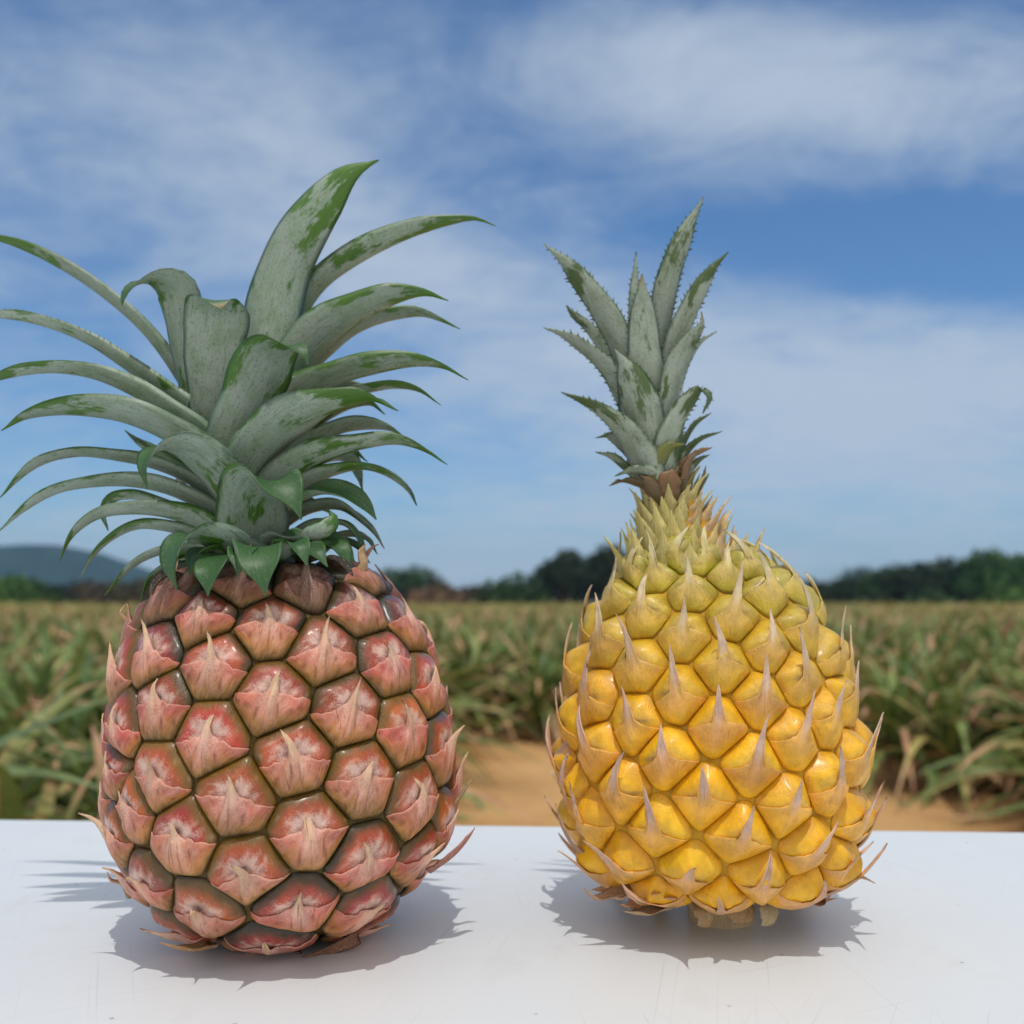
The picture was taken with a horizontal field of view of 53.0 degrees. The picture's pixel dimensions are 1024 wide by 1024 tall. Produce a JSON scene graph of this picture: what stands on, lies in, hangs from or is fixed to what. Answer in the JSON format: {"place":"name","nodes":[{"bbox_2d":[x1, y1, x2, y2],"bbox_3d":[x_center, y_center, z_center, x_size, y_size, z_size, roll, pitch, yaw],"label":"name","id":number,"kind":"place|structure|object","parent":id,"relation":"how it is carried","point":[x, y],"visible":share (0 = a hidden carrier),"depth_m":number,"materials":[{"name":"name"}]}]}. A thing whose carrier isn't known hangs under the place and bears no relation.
{"place":"outdoors","nodes":[
{"label":"outdoors","id":0,"kind":"place"},
{"bbox_2d":[0,544,590,602],"bbox_3d":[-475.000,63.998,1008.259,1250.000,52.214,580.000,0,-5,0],"label":"hill","id":1,"kind":"structure","parent":0,"point":[42,562],"depth_m":846.04,"materials":[{"name":"green plant"}]},
{"bbox_2d":[0,598,1023,804],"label":"pineapple field","id":2,"kind":"structure","parent":0,"point":[538,616],"depth_m":20.36,"materials":[{"name":"green plant"}]},
{"bbox_2d":[0,0,1023,601],"label":"sky","id":3,"kind":"structure","parent":0,"point":[857,166],"materials":[{"name":"blue"}]},
{"bbox_2d":[452,703,1023,832],"bbox_3d":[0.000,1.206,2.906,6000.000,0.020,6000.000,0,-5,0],"label":"ground","id":4,"kind":"structure","parent":0,"point":[529,787],"depth_m":5.02,"materials":[{"name":"soil"}]},
{"bbox_2d":[0,625,50,662],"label":"pineapple plant","id":5,"kind":"object","parent":4,"relation":"on","point":[16,641],"visible":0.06,"depth_m":7.35,"materials":[{"name":"green plant"}]},
{"bbox_2d":[0,572,61,604],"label":"bush","id":6,"kind":"object","parent":4,"relation":"on","point":[17,589],"visible":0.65,"depth_m":82.61,"materials":[{"name":"green plant"}]},
{"bbox_2d":[0,672,75,773],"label":"pineapple plant","id":7,"kind":"object","parent":4,"relation":"on","point":[35,747],"visible":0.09,"depth_m":2.95,"materials":[{"name":"green plant"}]},
{"bbox_2d":[0,660,94,754],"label":"pineapple plant","id":8,"kind":"object","parent":4,"relation":"on","point":[45,688],"depth_m":3.59,"materials":[{"name":"green plant"}]},
{"bbox_2d":[0,612,95,659],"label":"pineapple plant","id":9,"kind":"object","parent":4,"relation":"on","point":[51,638],"visible":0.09,"depth_m":7.48,"materials":[{"name":"green plant"}]},
{"bbox_2d":[0,758,96,820],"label":"pineapple plant","id":10,"kind":"object","parent":4,"relation":"on","point":[10,798],"visible":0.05,"depth_m":1.74,"materials":[{"name":"green plant"}]},
{"bbox_2d":[0,639,97,683],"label":"pineapple plant","id":11,"kind":"object","parent":4,"relation":"on","point":[3,659],"visible":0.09,"depth_m":5.16,"materials":[{"name":"green plant"}]},
{"bbox_2d":[5,695,94,819],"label":"pineapple plant","id":12,"kind":"object","parent":4,"relation":"on","point":[43,743],"visible":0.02,"depth_m":2.73,"materials":[{"name":"green plant"}]},
{"bbox_2d":[0,670,101,820],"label":"pineapple plant","id":13,"kind":"object","parent":4,"relation":"on","point":[30,789],"visible":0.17,"depth_m":2.54,"materials":[{"name":"green plant"}]},
{"bbox_2d":[0,725,103,820],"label":"pineapple plant","id":14,"kind":"object","parent":4,"relation":"on","point":[98,752],"depth_m":1.92,"materials":[{"name":"green plant"}]},
{"bbox_2d":[0,623,103,686],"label":"pineapple plant","id":15,"kind":"object","parent":4,"relation":"on","point":[20,650],"visible":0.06,"depth_m":5.28,"materials":[{"name":"green plant"}]},
{"bbox_2d":[0,620,106,818],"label":"pineapple plant","id":16,"kind":"object","parent":4,"relation":"on","point":[17,695],"visible":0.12,"depth_m":3.18,"materials":[{"name":"green plant"}]},
{"bbox_2d":[0,698,107,789],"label":"pineapple plant","id":17,"kind":"object","parent":4,"relation":"on","point":[8,737],"visible":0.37,"depth_m":1.83,"materials":[{"name":"green plant"}]},
{"bbox_2d":[1,645,106,720],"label":"pineapple plant","id":18,"kind":"object","parent":4,"relation":"on","point":[32,680],"visible":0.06,"depth_m":4.04,"materials":[{"name":"green plant"}]},
{"bbox_2d":[1,654,107,819],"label":"pineapple plant","id":19,"kind":"object","parent":4,"relation":"on","point":[87,696],"visible":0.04,"depth_m":3.47,"materials":[{"name":"green plant"}]},
{"bbox_2d":[3,647,106,702],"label":"pineapple plant","id":20,"kind":"object","parent":4,"relation":"on","point":[19,674],"visible":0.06,"depth_m":4.66,"materials":[{"name":"green plant"}]},
{"bbox_2d":[13,739,98,820],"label":"pineapple plant","id":21,"kind":"object","parent":4,"relation":"on","point":[83,803],"visible":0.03,"depth_m":2.66,"materials":[{"name":"green plant"}]},
{"bbox_2d":[0,632,114,721],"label":"pineapple plant","id":22,"kind":"object","parent":4,"relation":"on","point":[94,678],"visible":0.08,"depth_m":4.29,"materials":[{"name":"green plant"}]},
{"bbox_2d":[0,625,115,722],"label":"pineapple plant","id":23,"kind":"object","parent":4,"relation":"on","point":[60,652],"visible":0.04,"depth_m":5.41,"materials":[{"name":"green plant"}]},
{"bbox_2d":[33,582,83,604],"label":"bush","id":24,"kind":"object","parent":4,"relation":"on","point":[62,596],"visible":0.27,"depth_m":85.49,"materials":[{"name":"green plant"}]},
{"bbox_2d":[2,620,118,677],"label":"pineapple plant","id":25,"kind":"object","parent":4,"relation":"on","point":[45,654],"visible":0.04,"depth_m":5.11,"materials":[{"name":"green plant"}]},
{"bbox_2d":[9,609,122,661],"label":"pineapple plant","id":26,"kind":"object","parent":4,"relation":"on","point":[67,640],"visible":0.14,"depth_m":8.06,"materials":[{"name":"green plant"}]},
{"bbox_2d":[27,627,117,668],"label":"pineapple plant","id":27,"kind":"object","parent":4,"relation":"on","point":[101,639],"visible":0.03,"depth_m":6.72,"materials":[{"name":"green plant"}]},
{"bbox_2d":[54,626,114,662],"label":"pineapple plant","id":28,"kind":"object","parent":4,"relation":"on","point":[108,639],"visible":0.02,"depth_m":8.12,"materials":[{"name":"green plant"}]},
{"bbox_2d":[57,614,121,643],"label":"pineapple plant","id":29,"kind":"object","parent":4,"relation":"on","point":[67,627],"visible":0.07,"depth_m":9.90,"materials":[{"name":"green plant"}]},
{"bbox_2d":[66,579,134,605],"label":"dry bush","id":30,"kind":"object","parent":4,"relation":"on","point":[91,593],"visible":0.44,"depth_m":88.60,"materials":[{"name":"brown plant"}]},
{"bbox_2d":[89,626,119,654],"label":"pineapple plant","id":31,"kind":"object","parent":4,"relation":"on","point":[116,642],"visible":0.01,"depth_m":6.65,"materials":[{"name":"green plant"}]},
{"bbox_2d":[96,574,152,604],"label":"dry bush","id":32,"kind":"object","parent":4,"relation":"on","point":[135,589],"visible":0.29,"depth_m":89.36,"materials":[{"name":"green plant"}]},
{"bbox_2d":[0,697,471,825],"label":"pineapple plant","id":33,"kind":"object","parent":4,"relation":"on","point":[73,758],"visible":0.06,"depth_m":2.33,"materials":[{"name":"green plant"}]},
{"bbox_2d":[52,701,541,826],"bbox_3d":[-0.709,0.797,3.217,1.639,0.819,1.620,-8,-12,34],"label":"pineapple plant","id":34,"kind":"object","parent":4,"relation":"on","point":[468,790],"depth_m":3.02,"materials":[{"name":"green plant"}]},
{"bbox_2d":[379,564,447,599],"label":"tree","id":35,"kind":"object","parent":4,"relation":"on","point":[405,577],"visible":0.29,"depth_m":98.38,"materials":[{"name":"green plant"}]},
{"bbox_2d":[404,582,476,605],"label":"dry bush","id":36,"kind":"object","parent":4,"relation":"on","point":[433,594],"visible":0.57,"depth_m":83.74,"materials":[{"name":"brown plant"}]},
{"bbox_2d":[425,615,498,647],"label":"pineapple plant","id":37,"kind":"object","parent":4,"relation":"on","point":[450,635],"visible":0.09,"depth_m":9.43,"materials":[{"name":"green plant"}]},
{"bbox_2d":[450,584,489,605],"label":"dry bush","id":38,"kind":"object","parent":4,"relation":"on","point":[473,589],"visible":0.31,"depth_m":84.97,"materials":[{"name":"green plant"}]},
{"bbox_2d":[435,642,519,720],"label":"pineapple plant","id":39,"kind":"object","parent":4,"relation":"on","point":[441,665],"visible":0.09,"depth_m":7.52,"materials":[{"name":"green plant"}]},
{"bbox_2d":[436,645,528,760],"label":"pineapple plant","id":40,"kind":"object","parent":4,"relation":"on","point":[438,650],"visible":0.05,"depth_m":6.26,"materials":[{"name":"green plant"}]},
{"bbox_2d":[424,622,543,737],"bbox_3d":[-0.725,1.133,7.165,1.876,0.858,1.591,2,-10,-11],"label":"pineapple plant","id":41,"kind":"object","parent":4,"relation":"on","point":[467,699],"visible":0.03,"depth_m":7.07,"materials":[{"name":"green plant"}]},
{"bbox_2d":[442,621,531,718],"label":"pineapple plant","id":42,"kind":"object","parent":4,"relation":"on","point":[507,637],"visible":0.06,"depth_m":8.64,"materials":[{"name":"green plant"}]},
{"bbox_2d":[440,626,534,728],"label":"pineapple plant","id":43,"kind":"object","parent":4,"relation":"on","point":[482,637],"visible":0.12,"depth_m":7.88,"materials":[{"name":"green plant"}]},
{"bbox_2d":[448,693,539,809],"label":"pineapple plant","id":44,"kind":"object","parent":4,"relation":"on","point":[478,804],"visible":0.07,"depth_m":5.01,"materials":[{"name":"green plant"}]},
{"bbox_2d":[439,655,550,776],"bbox_3d":[-0.715,1.013,5.448,1.564,0.790,1.582,5,-9,-34],"label":"pineapple plant","id":45,"kind":"object","parent":4,"relation":"on","point":[445,677],"visible":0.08,"depth_m":5.42,"materials":[{"name":"green plant"}]},
{"bbox_2d":[434,628,559,744],"bbox_3d":[-0.298,1.219,7.233,1.322,0.785,1.430,-2,-5,24],"label":"pineapple plant","id":46,"kind":"object","parent":4,"relation":"on","point":[478,657],"visible":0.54,"depth_m":7.15,"materials":[{"name":"green plant"}]},
{"bbox_2d":[435,612,558,718],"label":"pineapple plant","id":47,"kind":"object","parent":4,"relation":"on","point":[438,631],"visible":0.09,"depth_m":7.92,"materials":[{"name":"green plant"}]},
{"bbox_2d":[438,618,564,735],"bbox_3d":[-0.274,1.226,7.630,1.587,0.860,1.351,-1,-5,14],"label":"pineapple plant","id":48,"kind":"object","parent":4,"relation":"on","point":[469,641],"visible":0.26,"depth_m":7.57,"materials":[{"name":"green plant"}]},
{"bbox_2d":[447,629,567,736],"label":"pineapple plant","id":49,"kind":"object","parent":4,"relation":"on","point":[501,696],"visible":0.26,"depth_m":7.58,"materials":[{"name":"green plant"}]},
{"bbox_2d":[455,640,564,740],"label":"pineapple plant","id":50,"kind":"object","parent":4,"relation":"on","point":[542,687],"visible":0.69,"depth_m":6.96,"materials":[{"name":"green plant"}]},
{"bbox_2d":[0,820,1023,1023],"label":"table","id":51,"kind":"object","parent":4,"relation":"on","point":[504,925],"visible":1,"depth_m":0.32,"materials":[{"name":"metal"}]},
{"bbox_2d":[0,159,494,957],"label":"pineapple","id":52,"kind":"object","parent":51,"relation":"on","point":[280,771],"visible":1,"depth_m":0.31,"materials":[{"name":"red plant"}]},
{"bbox_2d":[543,196,887,928],"bbox_3d":[0.070,0.014,0.360,0.118,0.261,0.116,0,-5,0],"label":"pineapple","id":53,"kind":"object","parent":51,"relation":"on","point":[711,752],"visible":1,"depth_m":0.32,"materials":[{"name":"yellow plant"}]},
{"bbox_2d":[53,578,972,604],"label":"undergrowth","id":54,"kind":"object","parent":4,"relation":"on","point":[573,598],"visible":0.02,"depth_m":93.91,"materials":[{"name":"green plant"}]},
{"bbox_2d":[475,569,552,605],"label":"bush","id":55,"kind":"object","parent":4,"relation":"on","point":[501,590],"visible":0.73,"depth_m":82.97,"materials":[{"name":"green plant"}]},
{"bbox_2d":[471,617,558,641],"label":"pineapple plant","id":56,"kind":"object","parent":4,"relation":"on","point":[537,633],"visible":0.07,"depth_m":10.27,"materials":[{"name":"green plant"}]},
{"bbox_2d":[476,614,558,720],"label":"pineapple plant","id":57,"kind":"object","parent":4,"relation":"on","point":[509,622],"visible":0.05,"depth_m":8.96,"materials":[{"name":"green plant"}]},
{"bbox_2d":[462,614,575,734],"bbox_3d":[0.114,1.242,8.043,1.499,0.876,1.582,2,-5,-22],"label":"pineapple plant","id":58,"kind":"object","parent":4,"relation":"on","point":[517,648],"visible":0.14,"depth_m":8.01,"materials":[{"name":"green plant"}]},
{"bbox_2d":[475,619,575,726],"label":"pineapple plant","id":59,"kind":"object","parent":4,"relation":"on","point":[547,639],"visible":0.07,"depth_m":8.50,"materials":[{"name":"green plant"}]},
{"bbox_2d":[479,622,576,742],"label":"pineapple plant","id":60,"kind":"object","parent":4,"relation":"on","point":[572,644],"visible":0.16,"depth_m":7.11,"materials":[{"name":"green plant"}]},
{"bbox_2d":[483,610,578,735],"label":"pineapple plant","id":61,"kind":"object","parent":4,"relation":"on","point":[576,623],"visible":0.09,"depth_m":7.51,"materials":[{"name":"green plant"}]},
{"bbox_2d":[526,548,593,604],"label":"tree","id":62,"kind":"object","parent":4,"relation":"on","point":[563,574],"visible":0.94,"depth_m":84.64,"materials":[{"name":"green plant"}]},
{"bbox_2d":[577,543,625,601],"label":"tree","id":63,"kind":"object","parent":4,"relation":"on","point":[601,562],"visible":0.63,"depth_m":86.85,"materials":[{"name":"green plant"}]},
{"bbox_2d":[809,577,867,603],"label":"tree","id":64,"kind":"object","parent":4,"relation":"on","point":[835,590],"visible":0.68,"depth_m":88.15,"materials":[{"name":"green plant"}]},
{"bbox_2d":[829,566,886,581],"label":"tree","id":65,"kind":"object","parent":4,"relation":"on","point":[846,576],"visible":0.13,"depth_m":237.23,"materials":[{"name":"green plant"}]},
{"bbox_2d":[834,588,893,605],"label":"bush","id":66,"kind":"object","parent":4,"relation":"on","point":[871,597],"visible":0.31,"depth_m":79.02,"materials":[{"name":"green plant"}]},
{"bbox_2d":[829,614,907,651],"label":"pineapple plant","id":67,"kind":"object","parent":4,"relation":"on","point":[871,633],"visible":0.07,"depth_m":8.52,"materials":[{"name":"green plant"}]},
{"bbox_2d":[836,607,918,638],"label":"pineapple plant","id":68,"kind":"object","parent":4,"relation":"on","point":[898,624],"visible":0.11,"depth_m":10.46,"materials":[{"name":"green plant"}]},
{"bbox_2d":[855,570,903,604],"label":"tree","id":69,"kind":"object","parent":4,"relation":"on","point":[867,579],"visible":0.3,"depth_m":86.94,"materials":[{"name":"green plant"}]},
{"bbox_2d":[854,634,910,765],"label":"pineapple plant","id":70,"kind":"object","parent":4,"relation":"on","point":[868,650],"visible":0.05,"depth_m":6.58,"materials":[{"name":"green plant"}]},
{"bbox_2d":[853,616,935,729],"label":"pineapple plant","id":71,"kind":"object","parent":4,"relation":"on","point":[860,642],"visible":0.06,"depth_m":7.36,"materials":[{"name":"green plant"}]},
{"bbox_2d":[835,610,955,655],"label":"pineapple plant","id":72,"kind":"object","parent":4,"relation":"on","point":[891,628],"visible":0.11,"depth_m":8.89,"materials":[{"name":"green plant"}]},
{"bbox_2d":[838,617,955,665],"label":"pineapple plant","id":73,"kind":"object","parent":4,"relation":"on","point":[897,633],"visible":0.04,"depth_m":8.07,"materials":[{"name":"green plant"}]},
{"bbox_2d":[848,626,957,668],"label":"pineapple plant","id":74,"kind":"object","parent":4,"relation":"on","point":[886,639],"visible":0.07,"depth_m":7.54,"materials":[{"name":"green plant"}]},
{"bbox_2d":[872,560,949,601],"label":"tree","id":75,"kind":"object","parent":4,"relation":"on","point":[920,577],"visible":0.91,"depth_m":84.31,"materials":[{"name":"green plant"}]},
{"bbox_2d":[847,629,990,761],"bbox_3d":[2.425,1.094,6.234,1.431,0.770,1.537,6,-9,-14],"label":"pineapple plant","id":76,"kind":"object","parent":4,"relation":"on","point":[865,710],"visible":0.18,"depth_m":6.25,"materials":[{"name":"green plant"}]},
{"bbox_2d":[901,588,963,605],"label":"bush","id":77,"kind":"object","parent":4,"relation":"on","point":[937,596],"visible":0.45,"depth_m":79.00,"materials":[{"name":"green plant"}]},
{"bbox_2d":[874,622,990,662],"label":"pineapple plant","id":78,"kind":"object","parent":4,"relation":"on","point":[900,643],"visible":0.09,"depth_m":7.17,"materials":[{"name":"green plant"}]},
{"bbox_2d":[854,637,1023,800],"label":"pineapple plant","id":79,"kind":"object","parent":4,"relation":"on","point":[896,734],"visible":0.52,"depth_m":5.34,"materials":[{"name":"green plant"}]},
{"bbox_2d":[854,631,1023,773],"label":"pineapple plant","id":80,"kind":"object","parent":4,"relation":"on","point":[920,654],"visible":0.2,"depth_m":5.85,"materials":[{"name":"green plant"}]},
{"bbox_2d":[857,650,1023,820],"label":"pineapple plant","id":81,"kind":"object","parent":4,"relation":"on","point":[951,731],"visible":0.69,"depth_m":5.00,"materials":[{"name":"green plant"}]},
{"bbox_2d":[866,643,1020,764],"bbox_3d":[2.744,1.151,6.358,1.345,0.672,1.297,3,-4,-44],"label":"pineapple plant","id":82,"kind":"object","parent":4,"relation":"on","point":[950,659],"visible":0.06,"depth_m":6.26,"materials":[{"name":"green plant"}]},
{"bbox_2d":[883,614,1004,655],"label":"pineapple plant","id":83,"kind":"object","parent":4,"relation":"on","point":[925,638],"visible":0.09,"depth_m":8.52,"materials":[{"name":"green plant"}]},
{"bbox_2d":[904,618,997,649],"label":"pineapple plant","id":84,"kind":"object","parent":4,"relation":"on","point":[960,628],"visible":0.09,"depth_m":9.41,"materials":[{"name":"green plant"}]},
{"bbox_2d":[879,642,1023,782],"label":"pineapple plant","id":85,"kind":"object","parent":4,"relation":"on","point":[993,710],"visible":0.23,"depth_m":5.34,"materials":[{"name":"green plant"}]},
{"bbox_2d":[882,643,1023,767],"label":"pineapple plant","id":86,"kind":"object","parent":4,"relation":"on","point":[985,654],"visible":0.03,"depth_m":5.86,"materials":[{"name":"green plant"}]},
{"bbox_2d":[927,555,979,600],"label":"tree","id":87,"kind":"object","parent":4,"relation":"on","point":[945,564],"visible":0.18,"depth_m":89.20,"materials":[{"name":"green plant"}]},
{"bbox_2d":[884,628,1023,666],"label":"pineapple plant","id":88,"kind":"object","parent":4,"relation":"on","point":[964,655],"visible":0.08,"depth_m":7.29,"materials":[{"name":"green plant"}]},
{"bbox_2d":[891,669,1023,829],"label":"pineapple plant","id":89,"kind":"object","parent":4,"relation":"on","point":[1015,763],"visible":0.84,"depth_m":4.49,"materials":[{"name":"green plant"}]},
{"bbox_2d":[895,657,1023,813],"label":"pineapple plant","id":90,"kind":"object","parent":4,"relation":"on","point":[1012,686],"visible":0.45,"depth_m":5.00,"materials":[{"name":"green plant"}]},
{"bbox_2d":[905,667,1023,829],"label":"pineapple plant","id":91,"kind":"object","parent":4,"relation":"on","point":[1008,809],"visible":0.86,"depth_m":4.13,"materials":[{"name":"green plant"}]},
{"bbox_2d":[908,611,1023,642],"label":"pineapple plant","id":92,"kind":"object","parent":4,"relation":"on","point":[1007,627],"visible":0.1,"depth_m":8.90,"materials":[{"name":"green plant"}]},
{"bbox_2d":[918,654,1023,783],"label":"pineapple plant","id":93,"kind":"object","parent":4,"relation":"on","point":[982,722],"visible":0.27,"depth_m":5.08,"materials":[{"name":"green plant"}]},
{"bbox_2d":[919,618,1023,664],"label":"pineapple plant","id":94,"kind":"object","parent":4,"relation":"on","point":[967,635],"visible":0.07,"depth_m":7.60,"materials":[{"name":"green plant"}]},
{"bbox_2d":[923,621,1023,710],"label":"pineapple plant","id":95,"kind":"object","parent":4,"relation":"on","point":[999,650],"visible":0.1,"depth_m":6.43,"materials":[{"name":"green plant"}]},
{"bbox_2d":[931,622,1023,655],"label":"pineapple plant","id":96,"kind":"object","parent":4,"relation":"on","point":[984,636],"visible":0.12,"depth_m":7.96,"materials":[{"name":"green plant"}]},
{"bbox_2d":[940,634,1023,784],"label":"pineapple plant","id":97,"kind":"object","parent":4,"relation":"on","point":[1011,664],"visible":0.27,"depth_m":5.43,"materials":[{"name":"green plant"}]},
{"bbox_2d":[946,546,1023,602],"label":"tree","id":98,"kind":"object","parent":4,"relation":"on","point":[991,569],"visible":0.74,"depth_m":83.13,"materials":[{"name":"green plant"}]},
{"bbox_2d":[969,584,1023,606],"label":"bush","id":99,"kind":"object","parent":4,"relation":"on","point":[1000,593],"visible":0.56,"depth_m":77.41,"materials":[{"name":"green plant"}]},
{"bbox_2d":[1007,552,1023,585],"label":"tree","id":100,"kind":"object","parent":4,"relation":"on","point":[1018,555],"visible":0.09,"depth_m":85.29,"materials":[{"name":"green plant"}]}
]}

